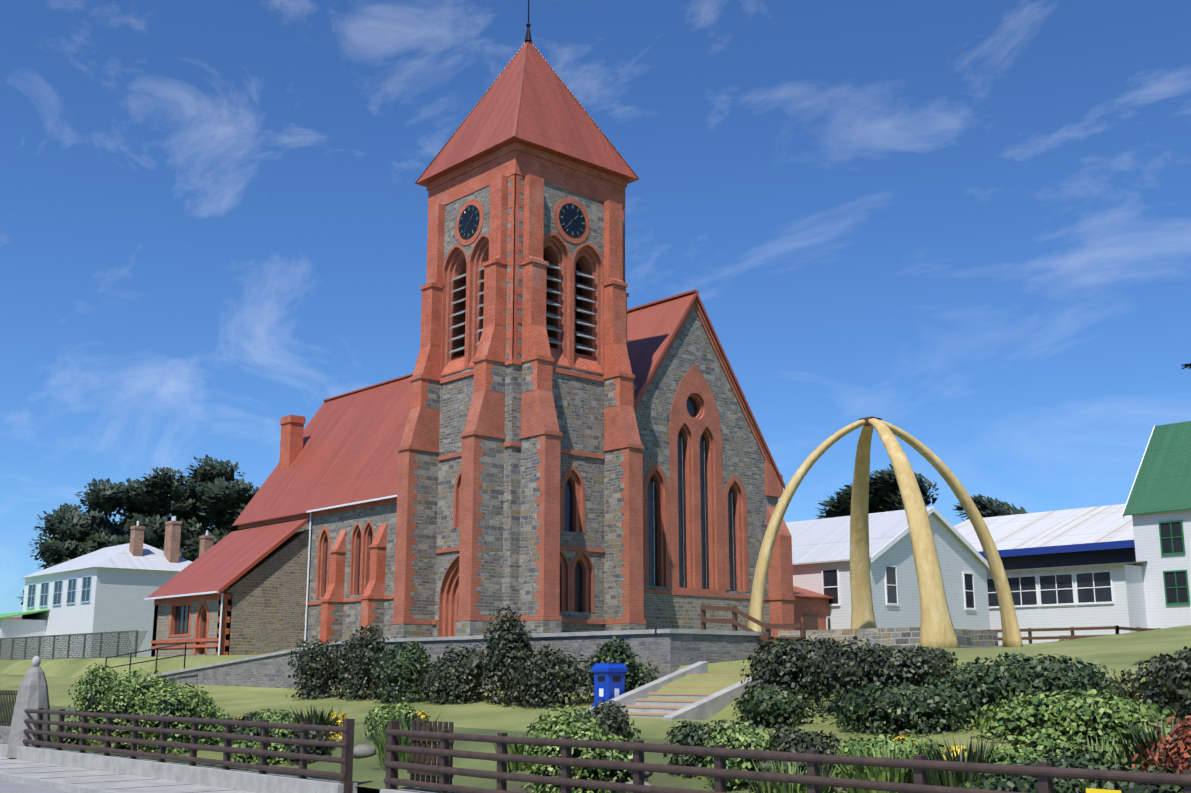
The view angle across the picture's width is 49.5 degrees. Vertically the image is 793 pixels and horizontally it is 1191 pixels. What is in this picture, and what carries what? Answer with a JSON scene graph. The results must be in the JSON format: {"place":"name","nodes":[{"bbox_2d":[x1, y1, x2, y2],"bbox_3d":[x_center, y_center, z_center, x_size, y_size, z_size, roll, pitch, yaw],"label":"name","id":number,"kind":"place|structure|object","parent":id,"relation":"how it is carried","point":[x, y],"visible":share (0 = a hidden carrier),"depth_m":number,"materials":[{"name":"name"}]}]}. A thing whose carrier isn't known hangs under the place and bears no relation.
{"place":"outdoors","nodes":[
{"label":"outdoors","id":0,"kind":"place"},
{"bbox_2d":[0,744,438,792],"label":"road and pavement","id":1,"kind":"structure","parent":0,"point":[162,775],"depth_m":27.46,"materials":[{"name":"concrete"}]},
{"bbox_2d":[0,656,50,757],"bbox_3d":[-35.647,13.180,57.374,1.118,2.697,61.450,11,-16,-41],"label":"stone pillar","id":2,"kind":"structure","parent":1,"relation":"on","point":[33,690],"depth_m":35.18,"materials":[{"name":"stone"}]},
{"bbox_2d":[0,690,17,726],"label":"iron railings","id":3,"kind":"object","parent":2,"relation":"on","point":[6,706],"visible":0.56,"depth_m":36.87,"materials":[{"name":"black"}]},
{"bbox_2d":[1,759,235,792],"bbox_3d":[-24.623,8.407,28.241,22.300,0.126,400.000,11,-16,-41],"label":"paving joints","id":4,"kind":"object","parent":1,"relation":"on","point":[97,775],"visible":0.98,"depth_m":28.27,"materials":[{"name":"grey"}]},
{"bbox_2d":[22,708,1190,792],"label":"wooden fence","id":5,"kind":"object","parent":1,"relation":"on","point":[444,770],"visible":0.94,"depth_m":19.87,"materials":[{"name":"brown wood"}]},
{"bbox_2d":[1086,788,1120,792],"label":"parking sign","id":6,"kind":"object","parent":5,"relation":"attached to","point":[1089,790],"visible":1,"depth_m":12.77,"materials":[{"name":"yellow"}]},
{"bbox_2d":[357,786,379,792],"bbox_3d":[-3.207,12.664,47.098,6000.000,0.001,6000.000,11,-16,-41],"label":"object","id":7,"kind":"structure","parent":0,"point":[365,790],"depth_m":28.44,"materials":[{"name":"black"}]},
{"bbox_2d":[168,232,748,653],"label":"window surrounds","id":8,"kind":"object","parent":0,"point":[693,384],"depth_m":55.88,"materials":[{"name":"brick"}]},
{"bbox_2d":[151,529,769,655],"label":"church stone walls","id":9,"kind":"structure","parent":0,"point":[268,607],"depth_m":68.79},
{"bbox_2d":[0,625,1190,792],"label":"garden terrain","id":10,"kind":"structure","parent":0,"point":[1120,652],"depth_m":29.28,"materials":[{"name":"green plant"}]},
{"bbox_2d":[0,609,49,659],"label":"building","id":11,"kind":"structure","parent":10,"relation":"on","point":[10,628],"depth_m":95.49,"materials":[{"name":"white paint"}]},
{"bbox_2d":[17,503,116,604],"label":"cypress tree","id":12,"kind":"object","parent":10,"relation":"on","point":[58,516],"visible":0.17,"depth_m":125.18,"materials":[{"name":"green plant"}]},
{"bbox_2d":[0,630,146,659],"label":"lattice fence","id":13,"kind":"object","parent":10,"relation":"on","point":[3,641],"depth_m":75.38,"materials":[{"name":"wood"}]},
{"bbox_2d":[55,720,104,744],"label":"shrub","id":14,"kind":"object","parent":10,"relation":"on","point":[69,729],"visible":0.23,"depth_m":34.64,"materials":[{"name":"green plant"}]},
{"bbox_2d":[41,478,130,568],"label":"cypress tree","id":15,"kind":"object","parent":10,"relation":"on","point":[81,537],"visible":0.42,"depth_m":115.08,"materials":[{"name":"green plant"}]},
{"bbox_2d":[65,661,126,744],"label":"hedge","id":16,"kind":"object","parent":10,"relation":"on","point":[93,689],"visible":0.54,"depth_m":34.54,"materials":[{"name":"green plant"}]},
{"bbox_2d":[21,516,214,658],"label":"white house","id":17,"kind":"structure","parent":10,"relation":"on","point":[108,589],"depth_m":93.31,"materials":[{"name":"white paint"}]},
{"bbox_2d":[99,719,157,747],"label":"shrub","id":18,"kind":"object","parent":10,"relation":"on","point":[117,733],"visible":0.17,"depth_m":32.66,"materials":[{"name":"green plant"}]},
{"bbox_2d":[111,478,171,538],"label":"cypress tree","id":19,"kind":"object","parent":10,"relation":"on","point":[130,510],"visible":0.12,"depth_m":123.22,"materials":[{"name":"green plant"}]},
{"bbox_2d":[88,666,194,746],"bbox_3d":[-11.558,7.989,33.405,2.732,2.027,2.914,11,-16,-41],"label":"hedge","id":20,"kind":"object","parent":10,"relation":"on","point":[126,700],"visible":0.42,"depth_m":32.73,"materials":[{"name":"green plant"}]},
{"bbox_2d":[124,726,160,747],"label":"bed tuft","id":21,"kind":"object","parent":10,"relation":"on","point":[146,733],"visible":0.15,"depth_m":32.12,"materials":[{"name":"green plant"}]},
{"bbox_2d":[105,643,186,676],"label":"ramp handrail","id":22,"kind":"object","parent":10,"relation":"on","point":[156,659],"visible":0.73,"depth_m":50.82,"materials":[{"name":"brown wood"}]},
{"bbox_2d":[106,467,209,560],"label":"cypress tree","id":23,"kind":"object","parent":10,"relation":"on","point":[184,506],"visible":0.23,"depth_m":112.56,"materials":[{"name":"green plant"}]},
{"bbox_2d":[139,733,180,751],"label":"bed tuft","id":24,"kind":"object","parent":10,"relation":"on","point":[151,748],"visible":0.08,"depth_m":31.54,"materials":[{"name":"green plant"}]},
{"bbox_2d":[135,682,229,753],"bbox_3d":[-10.094,7.832,31.607,2.160,1.677,2.691,11,-16,-41],"label":"hedge","id":25,"kind":"object","parent":10,"relation":"on","point":[184,703],"visible":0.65,"depth_m":30.93,"materials":[{"name":"green plant"}]},
{"bbox_2d":[151,592,231,656],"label":"vestry wall","id":26,"kind":"structure","parent":10,"relation":"on","point":[161,629],"depth_m":70.40,"materials":[{"name":"stone"}]},
{"bbox_2d":[168,454,244,552],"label":"cypress tree","id":27,"kind":"object","parent":10,"relation":"on","point":[210,471],"visible":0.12,"depth_m":122.10,"materials":[{"name":"green plant"}]},
{"bbox_2d":[198,710,236,744],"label":"shrub","id":28,"kind":"object","parent":10,"relation":"on","point":[214,726],"visible":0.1,"depth_m":31.21,"materials":[{"name":"green plant"}]},
{"bbox_2d":[180,478,256,561],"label":"cypress tree","id":29,"kind":"object","parent":10,"relation":"on","point":[232,500],"visible":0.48,"depth_m":109.81,"materials":[{"name":"green plant"}]},
{"bbox_2d":[236,711,260,726],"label":"shrub","id":30,"kind":"object","parent":10,"relation":"on","point":[248,715],"visible":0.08,"depth_m":30.96,"materials":[{"name":"green plant"}]},
{"bbox_2d":[221,714,279,747],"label":"hedge","id":31,"kind":"object","parent":10,"relation":"on","point":[245,730],"visible":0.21,"depth_m":29.15,"materials":[{"name":"green plant"}]},
{"bbox_2d":[230,737,291,765],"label":"shrub","id":32,"kind":"object","parent":10,"relation":"on","point":[271,760],"visible":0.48,"depth_m":27.28,"materials":[{"name":"green plant"}]},
{"bbox_2d":[254,709,300,737],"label":"shrub","id":33,"kind":"object","parent":10,"relation":"on","point":[279,717],"visible":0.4,"depth_m":29.44,"materials":[{"name":"green plant"}]},
{"bbox_2d":[282,723,332,762],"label":"shrub","id":34,"kind":"object","parent":10,"relation":"on","point":[316,735],"visible":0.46,"depth_m":26.91,"materials":[{"name":"green plant"}]},
{"bbox_2d":[289,705,344,732],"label":"bed tuft","id":35,"kind":"object","parent":10,"relation":"on","point":[314,717],"visible":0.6,"depth_m":29.35,"materials":[{"name":"green plant"}]},
{"bbox_2d":[242,503,396,645],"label":"church wall","id":36,"kind":"structure","parent":10,"relation":"on","point":[336,523],"depth_m":68.12,"materials":[{"name":"grey stone"}]},
{"bbox_2d":[286,637,362,698],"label":"shrub","id":37,"kind":"object","parent":10,"relation":"on","point":[318,669],"visible":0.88,"depth_m":39.75,"materials":[{"name":"green plant"}]},
{"bbox_2d":[329,725,341,741],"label":"bed flowers","id":38,"kind":"object","parent":10,"relation":"on","point":[334,734],"visible":0.25,"depth_m":28.02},
{"bbox_2d":[327,710,346,725],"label":"bed flowers","id":39,"kind":"object","parent":10,"relation":"on","point":[341,716],"visible":0.54,"depth_m":30.36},
{"bbox_2d":[336,622,389,700],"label":"shrub","id":40,"kind":"object","parent":10,"relation":"on","point":[360,657],"visible":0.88,"depth_m":37.78,"materials":[{"name":"green plant"}]},
{"bbox_2d":[353,744,375,757],"bbox_3d":[-4.730,7.261,26.392,0.486,0.312,0.583,11,-16,-41],"label":"bed rock","id":41,"kind":"object","parent":10,"relation":"on","point":[362,751],"visible":0.81,"depth_m":26.21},
{"bbox_2d":[363,702,417,737],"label":"shrub","id":42,"kind":"object","parent":10,"relation":"on","point":[396,712],"visible":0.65,"depth_m":27.74,"materials":[{"name":"green plant"}]},
{"bbox_2d":[369,641,435,703],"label":"shrub","id":43,"kind":"object","parent":10,"relation":"on","point":[403,667],"visible":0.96,"depth_m":35.85,"materials":[{"name":"green plant"}]},
{"bbox_2d":[365,722,442,766],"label":"bed tuft","id":44,"kind":"object","parent":10,"relation":"on","point":[404,741],"visible":0.31,"depth_m":24.64,"materials":[{"name":"green plant"}]},
{"bbox_2d":[364,711,450,752],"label":"bed tuft","id":45,"kind":"object","parent":10,"relation":"on","point":[407,723],"visible":0.25,"depth_m":25.80,"materials":[{"name":"green plant"}]},
{"bbox_2d":[416,710,430,721],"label":"bed flowers","id":46,"kind":"object","parent":10,"relation":"on","point":[423,715],"visible":0.31,"depth_m":28.57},
{"bbox_2d":[240,361,646,640],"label":"church stone buttresses","id":47,"kind":"structure","parent":10,"relation":"on","point":[490,540],"depth_m":50.34,"materials":[{"name":"stone"}]},
{"bbox_2d":[133,629,771,692],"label":"terrace retaining wall","id":48,"kind":"structure","parent":10,"relation":"on","point":[668,651],"depth_m":33.65,"materials":[{"name":"stone"}]},
{"bbox_2d":[418,644,497,703],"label":"shrub","id":49,"kind":"object","parent":10,"relation":"on","point":[456,676],"visible":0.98,"depth_m":34.13,"materials":[{"name":"green plant"}]},
{"bbox_2d":[151,141,829,654],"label":"church brickwork","id":50,"kind":"object","parent":10,"relation":"on","point":[515,161],"visible":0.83,"depth_m":52.05,"materials":[{"name":"brick"}]},
{"bbox_2d":[144,203,830,654],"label":"church fittings","id":51,"kind":"object","parent":50,"relation":"attached to","point":[572,219],"visible":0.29,"depth_m":56.82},
{"bbox_2d":[147,293,833,598],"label":"church roofs","id":52,"kind":"structure","parent":50,"relation":"on","point":[349,451],"depth_m":73.08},
{"bbox_2d":[218,290,784,594],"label":"roof trim","id":53,"kind":"structure","parent":52,"relation":"attached to","point":[271,549],"depth_m":61.05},
{"bbox_2d":[415,41,638,186],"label":"tower roof","id":54,"kind":"structure","parent":50,"relation":"on","point":[554,118],"depth_m":55.00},
{"bbox_2d":[415,41,638,182],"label":"tower roof hips","id":55,"kind":"object","parent":54,"relation":"on","point":[516,116],"visible":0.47,"depth_m":56.40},
{"bbox_2d":[525,0,531,41],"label":"finial","id":56,"kind":"object","parent":54,"relation":"on","point":[528,33],"visible":0.98,"depth_m":57.56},
{"bbox_2d":[635,309,777,595],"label":"gable wall","id":57,"kind":"structure","parent":50,"relation":"attached to","point":[743,460],"depth_m":59.56,"materials":[{"name":"grey stone"}]},
{"bbox_2d":[477,603,537,703],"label":"shrub","id":58,"kind":"object","parent":10,"relation":"on","point":[508,639],"visible":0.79,"depth_m":33.26,"materials":[{"name":"green plant"}]},
{"bbox_2d":[489,733,537,769],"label":"bed tuft","id":59,"kind":"object","parent":10,"relation":"on","point":[512,749],"visible":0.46,"depth_m":22.46,"materials":[{"name":"green plant"}]},
{"bbox_2d":[433,621,604,636],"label":"tower stone plinth","id":60,"kind":"structure","parent":10,"relation":"on","point":[574,627],"depth_m":50.36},
{"bbox_2d":[435,176,603,619],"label":"stone tower","id":61,"kind":"structure","parent":10,"relation":"on","point":[579,404],"depth_m":51.81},
{"bbox_2d":[499,644,594,708],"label":"shrub","id":62,"kind":"object","parent":10,"relation":"on","point":[536,680],"visible":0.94,"depth_m":31.35,"materials":[{"name":"green plant"}]},
{"bbox_2d":[537,766,605,792],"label":"shrub","id":63,"kind":"object","parent":10,"relation":"on","point":[550,788],"visible":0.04,"depth_m":20.41,"materials":[{"name":"green plant"}]},
{"bbox_2d":[519,703,645,792],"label":"shrub","id":64,"kind":"object","parent":10,"relation":"on","point":[563,725],"visible":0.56,"depth_m":20.20,"materials":[{"name":"green plant"}]},
{"bbox_2d":[553,706,641,740],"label":"shrub","id":65,"kind":"object","parent":10,"relation":"on","point":[630,730],"visible":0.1,"depth_m":22.41,"materials":[{"name":"green plant"}]},
{"bbox_2d":[584,700,631,741],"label":"shrub","id":66,"kind":"object","parent":10,"relation":"on","point":[611,721],"visible":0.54,"depth_m":22.15,"materials":[{"name":"green plant"}]},
{"bbox_2d":[591,663,627,706],"bbox_3d":[0.320,6.659,29.736,0.600,1.030,0.600,11,-16,-41],"label":"litter bin","id":67,"kind":"object","parent":10,"relation":"on","point":[609,681],"visible":0.92,"depth_m":29.58,"materials":[{"name":"blue"}]},
{"bbox_2d":[578,636,659,702],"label":"shrub","id":68,"kind":"object","parent":10,"relation":"on","point":[636,676],"visible":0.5,"depth_m":30.63,"materials":[{"name":"green plant"}]},
{"bbox_2d":[622,770,651,778],"bbox_3d":[0.675,6.025,20.759,0.418,0.319,0.623,11,-16,-41],"label":"bed rock","id":69,"kind":"object","parent":10,"relation":"on","point":[646,774],"visible":0.19,"depth_m":20.58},
{"bbox_2d":[578,661,761,720],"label":"garden steps","id":70,"kind":"structure","parent":10,"relation":"on","point":[637,702],"depth_m":28.44,"materials":[{"name":"concrete"}]},
{"bbox_2d":[663,719,760,769],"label":"shrub","id":71,"kind":"object","parent":10,"relation":"on","point":[696,734],"visible":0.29,"depth_m":20.22,"materials":[{"name":"green plant"}]},
{"bbox_2d":[702,722,778,788],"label":"shrub","id":72,"kind":"object","parent":10,"relation":"on","point":[734,737],"visible":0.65,"depth_m":19.03,"materials":[{"name":"green plant"}]},
{"bbox_2d":[731,684,815,728],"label":"shrub","id":73,"kind":"object","parent":10,"relation":"on","point":[769,705],"visible":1,"depth_m":23.99,"materials":[{"name":"green plant"}]},
{"bbox_2d":[739,636,840,699],"bbox_3d":[4.046,5.666,26.939,2.013,1.305,2.290,3,-13,-15],"label":"shrub","id":74,"kind":"object","parent":10,"relation":"on","point":[779,662],"visible":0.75,"depth_m":26.23,"materials":[{"name":"green plant"}]},
{"bbox_2d":[748,760,836,792],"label":"clump","id":75,"kind":"object","parent":10,"relation":"on","point":[799,765],"visible":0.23,"depth_m":17.92,"materials":[{"name":"green plant"}]},
{"bbox_2d":[747,760,843,792],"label":"bed tuft","id":76,"kind":"object","parent":10,"relation":"on","point":[793,788],"visible":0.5,"depth_m":17.20,"materials":[{"name":"green plant"}]},
{"bbox_2d":[764,724,847,772],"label":"shrub","id":77,"kind":"object","parent":10,"relation":"on","point":[796,740],"visible":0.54,"depth_m":19.15,"materials":[{"name":"green plant"}]},
{"bbox_2d":[790,636,849,652],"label":"shrub","id":78,"kind":"object","parent":10,"relation":"on","point":[822,641],"visible":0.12,"depth_m":28.28,"materials":[{"name":"green plant"}]},
{"bbox_2d":[814,485,851,519],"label":"cypress tree","id":79,"kind":"object","parent":10,"relation":"on","point":[835,509],"visible":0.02,"depth_m":115.21,"materials":[{"name":"green plant"}]},
{"bbox_2d":[797,636,959,709],"bbox_3d":[5.395,5.338,24.999,2.356,1.408,3.341,11,-16,-41],"label":"shrub","id":80,"kind":"object","parent":10,"relation":"on","point":[855,667],"visible":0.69,"depth_m":24.35,"materials":[{"name":"green plant"}]},
{"bbox_2d":[748,418,1022,648],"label":"whalebone arch","id":81,"kind":"structure","parent":10,"relation":"on","point":[937,630],"depth_m":38.59,"materials":[{"name":"beige"}]},
{"bbox_2d":[859,416,881,425],"bbox_3d":[8.437,0.771,39.674,0.500,0.190,0.500,11,-16,-41],"label":"arch crown bracket","id":82,"kind":"object","parent":81,"relation":"attached to","point":[866,423],"visible":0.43,"depth_m":39.51,"materials":[{"name":"grey"}]},
{"bbox_2d":[835,739,938,792],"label":"bed tuft","id":83,"kind":"object","parent":10,"relation":"on","point":[897,775],"visible":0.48,"depth_m":16.72,"materials":[{"name":"green plant"}]},
{"bbox_2d":[835,464,938,515],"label":"cypress tree","id":84,"kind":"object","parent":10,"relation":"on","point":[884,494],"visible":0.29,"depth_m":104.57,"materials":[{"name":"green plant"}]},
{"bbox_2d":[786,506,989,629],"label":"house","id":85,"kind":"structure","parent":10,"relation":"on","point":[820,556],"depth_m":66.59,"materials":[{"name":"white paint"}]},
{"bbox_2d":[778,627,997,648],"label":"stone wall","id":86,"kind":"structure","parent":10,"relation":"on","point":[904,637],"depth_m":36.64,"materials":[{"name":"stone"}]},
{"bbox_2d":[829,734,950,782],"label":"shrub","id":87,"kind":"object","parent":10,"relation":"on","point":[910,743],"visible":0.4,"depth_m":17.93,"materials":[{"name":"green plant"}]},
{"bbox_2d":[838,642,957,670],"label":"shrub","id":88,"kind":"object","parent":10,"relation":"on","point":[940,654],"visible":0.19,"depth_m":26.85,"materials":[{"name":"green plant"}]},
{"bbox_2d":[830,681,975,733],"bbox_3d":[5.304,5.366,22.373,2.413,0.880,2.784,-3,-12,13],"label":"shrub","id":89,"kind":"object","parent":10,"relation":"on","point":[902,706],"visible":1,"depth_m":21.62,"materials":[{"name":"green plant"}]},
{"bbox_2d":[700,604,1160,647],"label":"rail fences","id":90,"kind":"object","parent":10,"relation":"on","point":[768,627],"visible":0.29,"depth_m":34.54,"materials":[{"name":"brown wood"}]},
{"bbox_2d":[900,734,1002,788],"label":"bed tuft","id":91,"kind":"object","parent":10,"relation":"on","point":[950,778],"visible":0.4,"depth_m":16.45,"materials":[{"name":"green plant"}]},
{"bbox_2d":[939,745,984,760],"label":"bed flowers","id":92,"kind":"object","parent":10,"relation":"on","point":[958,748],"visible":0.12,"depth_m":17.49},
{"bbox_2d":[966,727,1089,779],"bbox_3d":[5.466,4.670,16.580,1.050,0.855,1.679,11,-16,-41],"label":"shrub","id":93,"kind":"object","parent":10,"relation":"on","point":[1040,747],"visible":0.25,"depth_m":16.42,"materials":[{"name":"green plant"}]},
{"bbox_2d":[926,652,1135,717],"bbox_3d":[7.517,5.019,22.465,2.491,1.145,3.607,11,-16,-41],"label":"shrub","id":94,"kind":"object","parent":10,"relation":"on","point":[992,682],"visible":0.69,"depth_m":21.97,"materials":[{"name":"green plant"}]},
{"bbox_2d":[953,504,1135,569],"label":"roof","id":95,"kind":"structure","parent":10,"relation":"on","point":[1087,536],"depth_m":82.34,"materials":[{"name":"grey"}]},
{"bbox_2d":[987,561,1146,645],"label":"white building","id":96,"kind":"structure","parent":10,"relation":"on","point":[1102,595],"depth_m":69.55,"materials":[{"name":"white paint"}]},
{"bbox_2d":[958,747,1186,792],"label":"shrub","id":97,"kind":"object","parent":10,"relation":"on","point":[1020,783],"visible":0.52,"depth_m":14.84,"materials":[{"name":"green plant"}]},
{"bbox_2d":[966,689,1180,743],"bbox_3d":[7.266,4.854,19.632,1.751,0.807,3.292,11,-16,-41],"label":"shrub","id":98,"kind":"object","parent":10,"relation":"on","point":[1088,714],"visible":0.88,"depth_m":19.22,"materials":[{"name":"green plant"}]},
{"bbox_2d":[1048,736,1144,770],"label":"bed tuft","id":99,"kind":"object","parent":10,"relation":"on","point":[1121,753],"visible":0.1,"depth_m":15.93,"materials":[{"name":"green plant"}]},
{"bbox_2d":[1097,717,1188,771],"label":"bed tuft","id":100,"kind":"object","parent":10,"relation":"on","point":[1136,735],"visible":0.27,"depth_m":15.64,"materials":[{"name":"green plant"}]},
{"bbox_2d":[1111,646,1190,717],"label":"shrub","id":101,"kind":"object","parent":10,"relation":"on","point":[1168,684],"visible":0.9,"depth_m":20.54,"materials":[{"name":"green plant"}]},
{"bbox_2d":[1122,421,1190,628],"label":"green roof house","id":102,"kind":"structure","parent":10,"relation":"on","point":[1158,506],"depth_m":68.81,"materials":[{"name":"white paint"}]},
{"bbox_2d":[1129,713,1190,773],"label":"shrub","id":103,"kind":"object","parent":10,"relation":"on","point":[1181,761],"visible":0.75,"depth_m":14.65,"materials":[{"name":"red plant"}]},
{"bbox_2d":[1154,784,1183,792],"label":"shrub","id":104,"kind":"object","parent":10,"relation":"on","point":[1177,789],"visible":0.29,"depth_m":14.07,"materials":[{"name":"green plant"}]},
{"bbox_2d":[0,0,1190,616],"label":"sky","id":105,"kind":"structure","parent":0,"point":[962,226],"materials":[{"name":"blue"}]},
{"bbox_2d":[952,494,1026,520],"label":"cypress tree","id":106,"kind":"object","parent":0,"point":[988,507],"visible":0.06,"depth_m":103.40,"materials":[{"name":"green plant"}]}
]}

